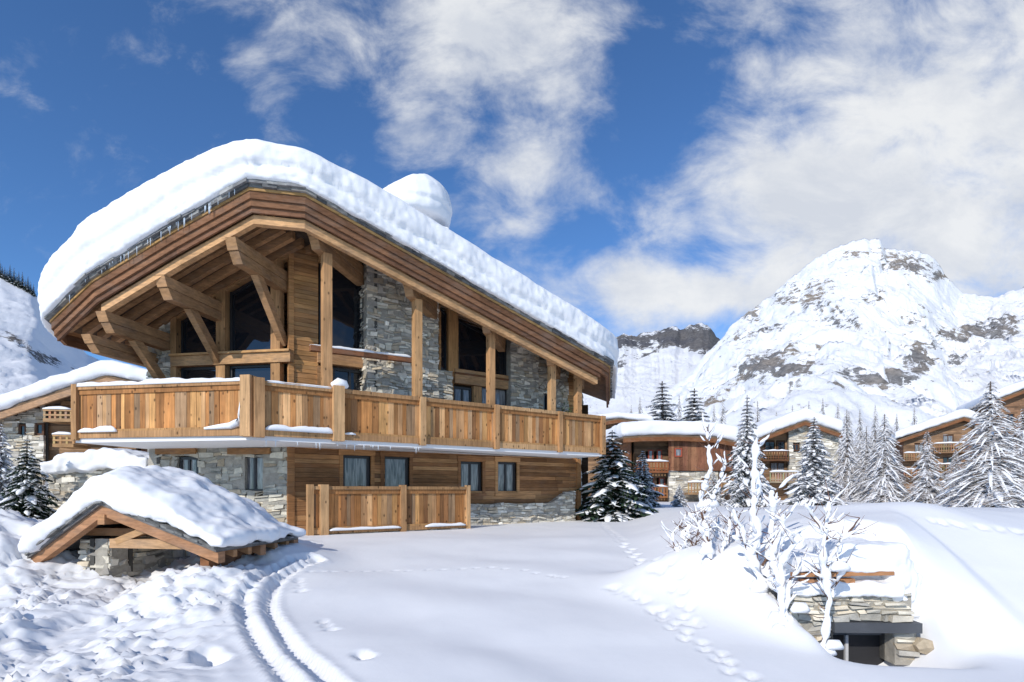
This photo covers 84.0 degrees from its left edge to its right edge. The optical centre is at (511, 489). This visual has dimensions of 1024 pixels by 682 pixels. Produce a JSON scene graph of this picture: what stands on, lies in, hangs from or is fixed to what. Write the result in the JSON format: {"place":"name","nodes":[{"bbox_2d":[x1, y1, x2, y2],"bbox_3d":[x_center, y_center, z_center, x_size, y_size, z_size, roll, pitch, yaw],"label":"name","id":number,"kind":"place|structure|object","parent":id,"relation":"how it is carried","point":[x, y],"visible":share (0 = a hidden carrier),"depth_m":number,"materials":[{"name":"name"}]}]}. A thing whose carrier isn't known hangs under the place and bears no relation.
{"place":"outdoors","nodes":[
{"label":"outdoors","id":0,"kind":"place"},
{"bbox_2d":[0,278,99,393],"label":"hill","id":1,"kind":"structure","parent":0,"point":[33,350],"depth_m":257.07,"materials":[{"name":"white snow"}]},
{"bbox_2d":[5,265,12,282],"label":"fir tree","id":2,"kind":"object","parent":1,"relation":"on","point":[9,275],"visible":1,"depth_m":325.77,"materials":[{"name":"green plant"}]},
{"bbox_2d":[9,268,16,284],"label":"fir tree","id":3,"kind":"object","parent":1,"relation":"on","point":[13,280],"visible":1,"depth_m":325.76,"materials":[{"name":"green plant"}]},
{"bbox_2d":[15,274,21,287],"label":"fir tree","id":4,"kind":"object","parent":1,"relation":"on","point":[18,282],"visible":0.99,"depth_m":325.80,"materials":[{"name":"green plant"}]},
{"bbox_2d":[18,272,24,288],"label":"fir tree","id":5,"kind":"object","parent":1,"relation":"on","point":[21,283],"visible":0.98,"depth_m":325.92,"materials":[{"name":"green plant"}]},
{"bbox_2d":[31,284,35,296],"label":"fir tree","id":6,"kind":"object","parent":1,"relation":"on","point":[33,293],"visible":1,"depth_m":325.94,"materials":[{"name":"green plant"}]},
{"bbox_2d":[0,498,1023,681],"bbox_3d":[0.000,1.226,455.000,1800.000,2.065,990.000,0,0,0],"label":"ground","id":7,"kind":"structure","parent":0,"point":[637,600],"depth_m":6.96,"materials":[{"name":"white snow"}]},
{"bbox_2d":[0,423,14,509],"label":"fir tree","id":8,"kind":"object","parent":7,"relation":"on","point":[4,463],"visible":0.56,"depth_m":19.98,"materials":[{"name":"green plant"}]},
{"bbox_2d":[0,440,61,519],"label":"fir tree","id":9,"kind":"object","parent":7,"relation":"on","point":[26,499],"visible":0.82,"depth_m":16.84,"materials":[{"name":"green plant"}]},
{"bbox_2d":[43,478,48,505],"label":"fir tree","id":10,"kind":"object","parent":7,"relation":"on","point":[47,484],"visible":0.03,"depth_m":21.86,"materials":[{"name":"white plant"}]},
{"bbox_2d":[0,360,147,505],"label":"chalet","id":11,"kind":"object","parent":7,"relation":"on","point":[37,415],"visible":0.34,"depth_m":26.88,"materials":[{"name":"stone"}]},
{"bbox_2d":[19,424,26,434],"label":"window","id":12,"kind":"structure","parent":11,"relation":"in","point":[22,427],"depth_m":27.23,"materials":[{"name":"clear glass"}]},
{"bbox_2d":[35,423,44,434],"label":"window","id":13,"kind":"structure","parent":11,"relation":"in","point":[39,427],"depth_m":27.33,"materials":[{"name":"brown glass"}]},
{"bbox_2d":[40,447,148,512],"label":"stone garden wall","id":14,"kind":"structure","parent":7,"relation":"on","point":[69,473],"depth_m":18.08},
{"bbox_2d":[18,465,305,576],"bbox_3d":[-5.702,0.653,9.609,3.639,2.123,2.461,0,0,9],"label":"entrance canopy","id":15,"kind":"object","parent":7,"relation":"on","point":[131,521],"visible":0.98,"depth_m":8.70,"materials":[{"name":"stone"}]},
{"bbox_2d":[38,139,618,535],"bbox_3d":[-3.535,-3.877,19.373,14.163,10.984,15.118,0,0,10],"label":"chalet","id":16,"kind":"object","parent":7,"relation":"on","point":[313,343],"visible":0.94,"depth_m":14.76,"materials":[{"name":"wood"}]},
{"bbox_2d":[179,457,199,473],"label":"window","id":17,"kind":"structure","parent":16,"relation":"in","point":[185,463],"depth_m":15.34,"materials":[{"name":"black"}]},
{"bbox_2d":[181,316,215,352],"bbox_3d":[-8.328,-4.343,15.247,1.142,1.459,0.090,0,0,10],"label":"window","id":18,"kind":"structure","parent":16,"relation":"in","point":[191,342],"depth_m":15.29,"materials":[{"name":"black glass"}]},
{"bbox_2d":[181,367,215,378],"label":"window","id":19,"kind":"structure","parent":16,"relation":"in","point":[197,372],"depth_m":15.25,"materials":[{"name":"black glass"}]},
{"bbox_2d":[230,280,269,350],"bbox_3d":[-6.826,-4.693,14.991,1.267,2.158,0.090,0,0,10],"label":"window","id":20,"kind":"structure","parent":16,"relation":"in","point":[249,321],"depth_m":15.02,"materials":[{"name":"black glass"}]},
{"bbox_2d":[230,365,269,380],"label":"window","id":21,"kind":"structure","parent":16,"relation":"in","point":[263,371],"depth_m":14.98,"materials":[{"name":"blue glass"}]},
{"bbox_2d":[246,457,262,490],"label":"window","id":22,"kind":"structure","parent":16,"relation":"in","point":[254,465],"depth_m":15.01,"materials":[{"name":"black"}]},
{"bbox_2d":[319,263,361,348],"bbox_3d":[-4.667,-4.862,15.589,1.238,2.377,0.090,0,0,-35],"label":"window","id":23,"kind":"structure","parent":16,"relation":"in","point":[346,320],"depth_m":15.64,"materials":[{"name":"black glass"}]},
{"bbox_2d":[333,367,361,389],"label":"window","id":24,"kind":"structure","parent":16,"relation":"in","point":[352,377],"depth_m":15.69,"materials":[{"name":"blue glass"}]},
{"bbox_2d":[339,449,374,489],"bbox_3d":[-4.321,-0.008,15.793,1.032,2.183,0.200,0,0,-35],"label":"window","id":25,"kind":"structure","parent":16,"relation":"in","point":[359,470],"depth_m":15.84,"materials":[{"name":"black"}]},
{"bbox_2d":[380,451,413,489],"bbox_3d":[-3.359,0.008,16.480,1.036,2.246,0.200,0,0,-35],"label":"window","id":26,"kind":"structure","parent":16,"relation":"in","point":[398,470],"depth_m":16.53,"materials":[{"name":"black"}]},
{"bbox_2d":[440,308,445,370],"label":"window","id":27,"kind":"structure","parent":16,"relation":"in","point":[443,315],"depth_m":17.39,"materials":[{"name":"black glass"}]},
{"bbox_2d":[453,386,471,401],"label":"window","id":28,"kind":"structure","parent":16,"relation":"in","point":[460,393],"depth_m":17.76,"materials":[{"name":"blue"}]},
{"bbox_2d":[457,456,485,495],"bbox_3d":[-1.303,-0.413,17.934,1.040,1.245,0.220,0,0,-35],"label":"window","id":29,"kind":"structure","parent":16,"relation":"in","point":[469,473],"depth_m":17.97,"materials":[{"name":"black"}]},
{"bbox_2d":[458,319,505,374],"bbox_3d":[-0.957,-4.455,18.212,1.842,1.650,0.090,0,0,-35],"label":"window","id":30,"kind":"structure","parent":16,"relation":"in","point":[472,341],"depth_m":18.03,"materials":[{"name":"black glass"}]},
{"bbox_2d":[482,387,505,405],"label":"window","id":31,"kind":"structure","parent":16,"relation":"in","point":[499,393],"depth_m":18.56,"materials":[{"name":"blue glass"}]},
{"bbox_2d":[494,457,520,495],"bbox_3d":[-0.188,-0.423,18.729,1.008,1.275,0.220,0,0,-35],"label":"window","id":32,"kind":"structure","parent":16,"relation":"in","point":[504,479],"depth_m":18.75,"materials":[{"name":"black wood"}]},
{"bbox_2d":[544,394,546,409],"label":"window","id":33,"kind":"structure","parent":16,"relation":"in","point":[545,395],"depth_m":19.78,"materials":[{"name":"black glass"}]},
{"bbox_2d":[574,430,657,521],"bbox_3d":[3.732,-0.342,20.373,3.554,3.599,3.060,0,0,39],"label":"fir tree","id":34,"kind":"object","parent":7,"relation":"on","point":[616,497],"visible":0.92,"depth_m":20.02,"materials":[{"name":"green plant"}]},
{"bbox_2d":[588,412,653,495],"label":"chalet","id":35,"kind":"object","parent":7,"relation":"on","point":[614,418],"visible":0.21,"depth_m":54.27,"materials":[{"name":"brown wood"}]},
{"bbox_2d":[638,398,642,413],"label":"larch tree","id":36,"kind":"object","parent":7,"relation":"on","point":[639,408],"visible":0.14,"depth_m":127.92,"materials":[{"name":"white plant"}]},
{"bbox_2d":[633,450,663,507],"bbox_3d":[6.219,-0.373,27.017,2.064,3.006,1.999,0,0,22],"label":"fir tree","id":37,"kind":"object","parent":7,"relation":"on","point":[644,477],"visible":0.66,"depth_m":26.76,"materials":[{"name":"green plant"}]},
{"bbox_2d":[644,381,678,420],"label":"fir tree","id":38,"kind":"object","parent":7,"relation":"on","point":[661,413],"visible":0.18,"depth_m":61.77,"materials":[{"name":"white plant"}]},
{"bbox_2d":[605,420,738,501],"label":"chalet","id":39,"kind":"object","parent":7,"relation":"on","point":[675,454],"visible":0.69,"depth_m":42.00,"materials":[{"name":"brown wood"}]},
{"bbox_2d":[648,450,652,458],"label":"window","id":40,"kind":"structure","parent":39,"relation":"in","point":[650,452],"depth_m":42.70,"materials":[{"name":"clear glass"}]},
{"bbox_2d":[657,450,661,458],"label":"window","id":41,"kind":"structure","parent":39,"relation":"in","point":[659,452],"depth_m":42.75,"materials":[{"name":"grey glass"}]},
{"bbox_2d":[659,478,664,492],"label":"window","id":42,"kind":"structure","parent":39,"relation":"in","point":[661,480],"depth_m":42.76,"materials":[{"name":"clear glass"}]},
{"bbox_2d":[674,448,681,456],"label":"window","id":43,"kind":"structure","parent":39,"relation":"in","point":[677,451],"depth_m":41.92,"materials":[{"name":"white glass"}]},
{"bbox_2d":[670,485,687,506],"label":"fir tree","id":44,"kind":"object","parent":7,"relation":"on","point":[678,500],"visible":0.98,"depth_m":29.87,"materials":[{"name":"white plant"}]},
{"bbox_2d":[676,396,681,419],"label":"larch tree","id":45,"kind":"object","parent":7,"relation":"on","point":[679,415],"visible":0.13,"depth_m":129.88,"materials":[{"name":"white plant"}]},
{"bbox_2d":[678,388,709,421],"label":"fir tree","id":46,"kind":"object","parent":7,"relation":"on","point":[693,405],"visible":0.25,"depth_m":63.82,"materials":[{"name":"white plant"}]},
{"bbox_2d":[661,501,729,550],"bbox_3d":[2.690,0.614,8.387,1.022,0.974,0.602,0,0,0],"label":"snowy shrub","id":47,"kind":"object","parent":7,"relation":"on","point":[685,533],"visible":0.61,"depth_m":8.41,"materials":[{"name":"white snow"}]},
{"bbox_2d":[684,413,743,565],"bbox_3d":[2.683,0.071,7.603,0.720,2.270,0.561,0,0,-23],"label":"snowy shrub","id":48,"kind":"object","parent":7,"relation":"on","point":[706,505],"visible":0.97,"depth_m":7.58,"materials":[{"name":"white snow"}]},
{"bbox_2d":[711,409,717,422],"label":"larch tree","id":49,"kind":"object","parent":7,"relation":"on","point":[714,412],"visible":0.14,"depth_m":117.85,"materials":[{"name":"white plant"}]},
{"bbox_2d":[703,474,727,505],"bbox_3d":[11.628,0.020,32.991,1.445,2.186,1.466,0,0,-21],"label":"fir tree","id":50,"kind":"object","parent":7,"relation":"on","point":[718,494],"visible":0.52,"depth_m":32.87,"materials":[{"name":"white plant"}]},
{"bbox_2d":[719,398,726,423],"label":"larch tree","id":51,"kind":"object","parent":7,"relation":"on","point":[722,416],"visible":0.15,"depth_m":129.83,"materials":[{"name":"white plant"}]},
{"bbox_2d":[716,502,764,543],"bbox_3d":[3.115,0.656,7.895,0.802,1.015,0.551,0,0,0],"label":"snowy shrub","id":52,"kind":"object","parent":7,"relation":"on","point":[736,531],"visible":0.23,"depth_m":7.85,"materials":[{"name":"white snow"}]},
{"bbox_2d":[717,397,775,506],"bbox_3d":[12.567,-1.786,29.982,2.846,6.387,2.888,0,0,-10],"label":"fir tree","id":53,"kind":"object","parent":7,"relation":"on","point":[737,490],"visible":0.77,"depth_m":29.73,"materials":[{"name":"white plant"}]},
{"bbox_2d":[754,401,761,422],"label":"larch tree","id":54,"kind":"object","parent":7,"relation":"on","point":[757,413],"visible":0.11,"depth_m":127.94,"materials":[{"name":"white plant"}]},
{"bbox_2d":[727,426,805,598],"bbox_3d":[3.105,0.389,6.982,0.774,2.372,0.563,0,0,-20],"label":"snowy shrub","id":55,"kind":"object","parent":7,"relation":"on","point":[759,585],"visible":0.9,"depth_m":6.96,"materials":[{"name":"white snow"}]},
{"bbox_2d":[747,520,814,631],"bbox_3d":[3.051,1.023,6.449,0.693,1.324,0.569,0,0,26],"label":"snowy shrub","id":56,"kind":"object","parent":7,"relation":"on","point":[784,599],"visible":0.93,"depth_m":6.34,"materials":[{"name":"white snow"}]},
{"bbox_2d":[733,408,843,499],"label":"chalet","id":57,"kind":"object","parent":7,"relation":"on","point":[782,444],"visible":0.41,"depth_m":49.47,"materials":[{"name":"brown wood"}]},
{"bbox_2d":[764,441,774,449],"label":"window","id":58,"kind":"structure","parent":57,"relation":"in","point":[769,445],"depth_m":50.26,"materials":[{"name":"black glass"}]},
{"bbox_2d":[770,462,783,473],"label":"window","id":59,"kind":"structure","parent":57,"relation":"in","point":[773,465],"depth_m":50.22,"materials":[{"name":"black glass"}]},
{"bbox_2d":[777,441,784,449],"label":"window","id":60,"kind":"structure","parent":57,"relation":"in","point":[780,444],"depth_m":50.21,"materials":[{"name":"black glass"}]},
{"bbox_2d":[793,444,798,450],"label":"window","id":61,"kind":"structure","parent":57,"relation":"in","point":[795,446],"depth_m":49.72,"materials":[{"name":"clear glass"}]},
{"bbox_2d":[778,417,848,505],"bbox_3d":[18.048,-1.427,33.968,4.006,5.819,3.739,0,0,31],"label":"fir tree","id":62,"kind":"object","parent":7,"relation":"on","point":[810,477],"visible":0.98,"depth_m":33.56,"materials":[{"name":"white plant"}]},
{"bbox_2d":[819,399,824,413],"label":"larch tree","id":63,"kind":"object","parent":7,"relation":"on","point":[823,412],"visible":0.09,"depth_m":117.90,"materials":[{"name":"white plant"}]},
{"bbox_2d":[801,476,868,655],"bbox_3d":[3.444,0.820,6.076,0.621,1.956,0.511,0,0,20],"label":"snowy shrub","id":64,"kind":"object","parent":7,"relation":"on","point":[823,560],"visible":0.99,"depth_m":6.04,"materials":[{"name":"white snow"}]},
{"bbox_2d":[800,513,873,538],"bbox_3d":[4.305,0.572,7.359,1.080,0.577,0.312,0,0,11],"label":"snowy shrub","id":65,"kind":"object","parent":7,"relation":"on","point":[851,528],"visible":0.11,"depth_m":7.37,"materials":[{"name":"white snow"}]},
{"bbox_2d":[835,407,843,491],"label":"larch tree","id":66,"kind":"object","parent":7,"relation":"on","point":[839,442],"visible":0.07,"depth_m":120.66,"materials":[{"name":"grey plant"}]},
{"bbox_2d":[766,537,922,664],"bbox_3d":[3.994,1.426,6.934,1.788,1.659,1.114,0,0,0],"label":"stone hut","id":67,"kind":"object","parent":7,"relation":"on","point":[875,611],"visible":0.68,"depth_m":6.48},
{"bbox_2d":[831,410,860,501],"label":"larch tree","id":68,"kind":"object","parent":7,"relation":"on","point":[845,470],"visible":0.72,"depth_m":43.75,"materials":[{"name":"white plant"}]},
{"bbox_2d":[838,415,856,479],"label":"larch tree","id":69,"kind":"object","parent":7,"relation":"on","point":[849,444],"visible":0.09,"depth_m":114.67,"materials":[{"name":"grey plant"}]},
{"bbox_2d":[854,411,864,471],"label":"larch tree","id":70,"kind":"object","parent":7,"relation":"on","point":[860,431],"visible":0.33,"depth_m":123.80,"materials":[{"name":"white plant"}]},
{"bbox_2d":[845,426,887,501],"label":"larch tree","id":71,"kind":"object","parent":7,"relation":"on","point":[857,490],"visible":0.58,"depth_m":41.91,"materials":[{"name":"white plant"}]},
{"bbox_2d":[869,406,881,476],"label":"larch tree","id":72,"kind":"object","parent":7,"relation":"on","point":[874,435],"visible":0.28,"depth_m":118.89,"materials":[{"name":"white plant"}]},
{"bbox_2d":[849,414,922,502],"bbox_3d":[26.207,-1.616,40.013,4.529,7.397,4.505,0,0,-4],"label":"larch tree","id":73,"kind":"object","parent":7,"relation":"on","point":[884,487],"visible":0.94,"depth_m":39.56,"materials":[{"name":"white plant"}]},
{"bbox_2d":[894,415,899,431],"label":"larch tree","id":74,"kind":"object","parent":7,"relation":"on","point":[896,426],"visible":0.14,"depth_m":125.93,"materials":[{"name":"white plant"}]},
{"bbox_2d":[911,408,916,424],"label":"larch tree","id":75,"kind":"object","parent":7,"relation":"on","point":[914,418],"visible":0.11,"depth_m":126.94,"materials":[{"name":"white plant"}]},
{"bbox_2d":[913,637,933,654],"bbox_3d":[4.677,1.771,6.450,0.220,0.172,0.202,0,0,-40],"label":"boulder","id":76,"kind":"object","parent":7,"relation":"on","point":[923,646],"visible":0.86,"depth_m":6.39,"materials":[{"name":"stone"}]},
{"bbox_2d":[900,431,948,503],"bbox_3d":[27.689,-1.064,38.060,3.306,5.710,3.472,0,0,29],"label":"larch tree","id":77,"kind":"object","parent":7,"relation":"on","point":[926,490],"visible":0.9,"depth_m":37.72,"materials":[{"name":"white plant"}]},
{"bbox_2d":[882,409,987,497],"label":"chalet","id":78,"kind":"object","parent":7,"relation":"on","point":[948,435],"visible":0.46,"depth_m":64.09,"materials":[{"name":"brown wood"}]},
{"bbox_2d":[914,444,923,453],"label":"window","id":79,"kind":"structure","parent":78,"relation":"in","point":[916,446],"depth_m":65.26,"materials":[{"name":"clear glass"}]},
{"bbox_2d":[943,435,952,445],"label":"window","id":80,"kind":"structure","parent":78,"relation":"in","point":[946,438],"depth_m":63.94,"materials":[{"name":"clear glass"}]},
{"bbox_2d":[943,457,952,466],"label":"window","id":81,"kind":"structure","parent":78,"relation":"in","point":[945,459],"depth_m":63.94,"materials":[{"name":"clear glass"}]},
{"bbox_2d":[931,450,969,503],"bbox_3d":[28.021,-0.470,35.967,2.558,4.078,2.436,0,0,32],"label":"larch tree","id":82,"kind":"object","parent":7,"relation":"on","point":[955,470],"visible":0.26,"depth_m":36.00,"materials":[{"name":"white plant"}]},
{"bbox_2d":[927,381,1023,507],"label":"larch tree","id":83,"kind":"object","parent":7,"relation":"on","point":[1000,487],"visible":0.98,"depth_m":26.62,"materials":[{"name":"white plant"}]},
{"bbox_2d":[956,380,1023,465],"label":"chalet","id":84,"kind":"object","parent":7,"relation":"on","point":[1012,395],"visible":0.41,"depth_m":59.24,"materials":[{"name":"brown wood"}]},
{"bbox_2d":[1006,414,1013,421],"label":"window","id":85,"kind":"structure","parent":84,"relation":"in","point":[1012,415],"depth_m":59.55,"materials":[{"name":"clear glass"}]},
{"bbox_2d":[1001,408,1023,505],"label":"larch tree","id":86,"kind":"object","parent":7,"relation":"on","point":[1020,437],"visible":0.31,"depth_m":31.93,"materials":[{"name":"white plant"}]},
{"bbox_2d":[0,0,1023,368],"label":"sky","id":87,"kind":"structure","parent":0,"point":[648,165],"materials":[{"name":"blue"}]},
{"bbox_2d":[559,401,576,412],"bbox_3d":[1.824,-2.073,18.489,1.063,1.646,0.981,0,0,0],"label":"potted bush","id":88,"kind":"object","parent":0,"point":[568,408],"visible":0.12,"depth_m":18.36,"materials":[{"name":"green plant"}]},
{"bbox_2d":[582,323,719,414],"bbox_3d":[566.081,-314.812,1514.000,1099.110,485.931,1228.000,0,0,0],"label":"mountain","id":89,"kind":"structure","parent":0,"point":[648,363],"depth_m":1421.02,"materials":[{"name":"white snow"}]},
{"bbox_2d":[634,238,1023,466],"bbox_3d":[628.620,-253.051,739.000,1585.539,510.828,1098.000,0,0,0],"label":"mountain","id":90,"kind":"structure","parent":0,"point":[863,326],"depth_m":745.26,"materials":[{"name":"white snow"}]}
]}

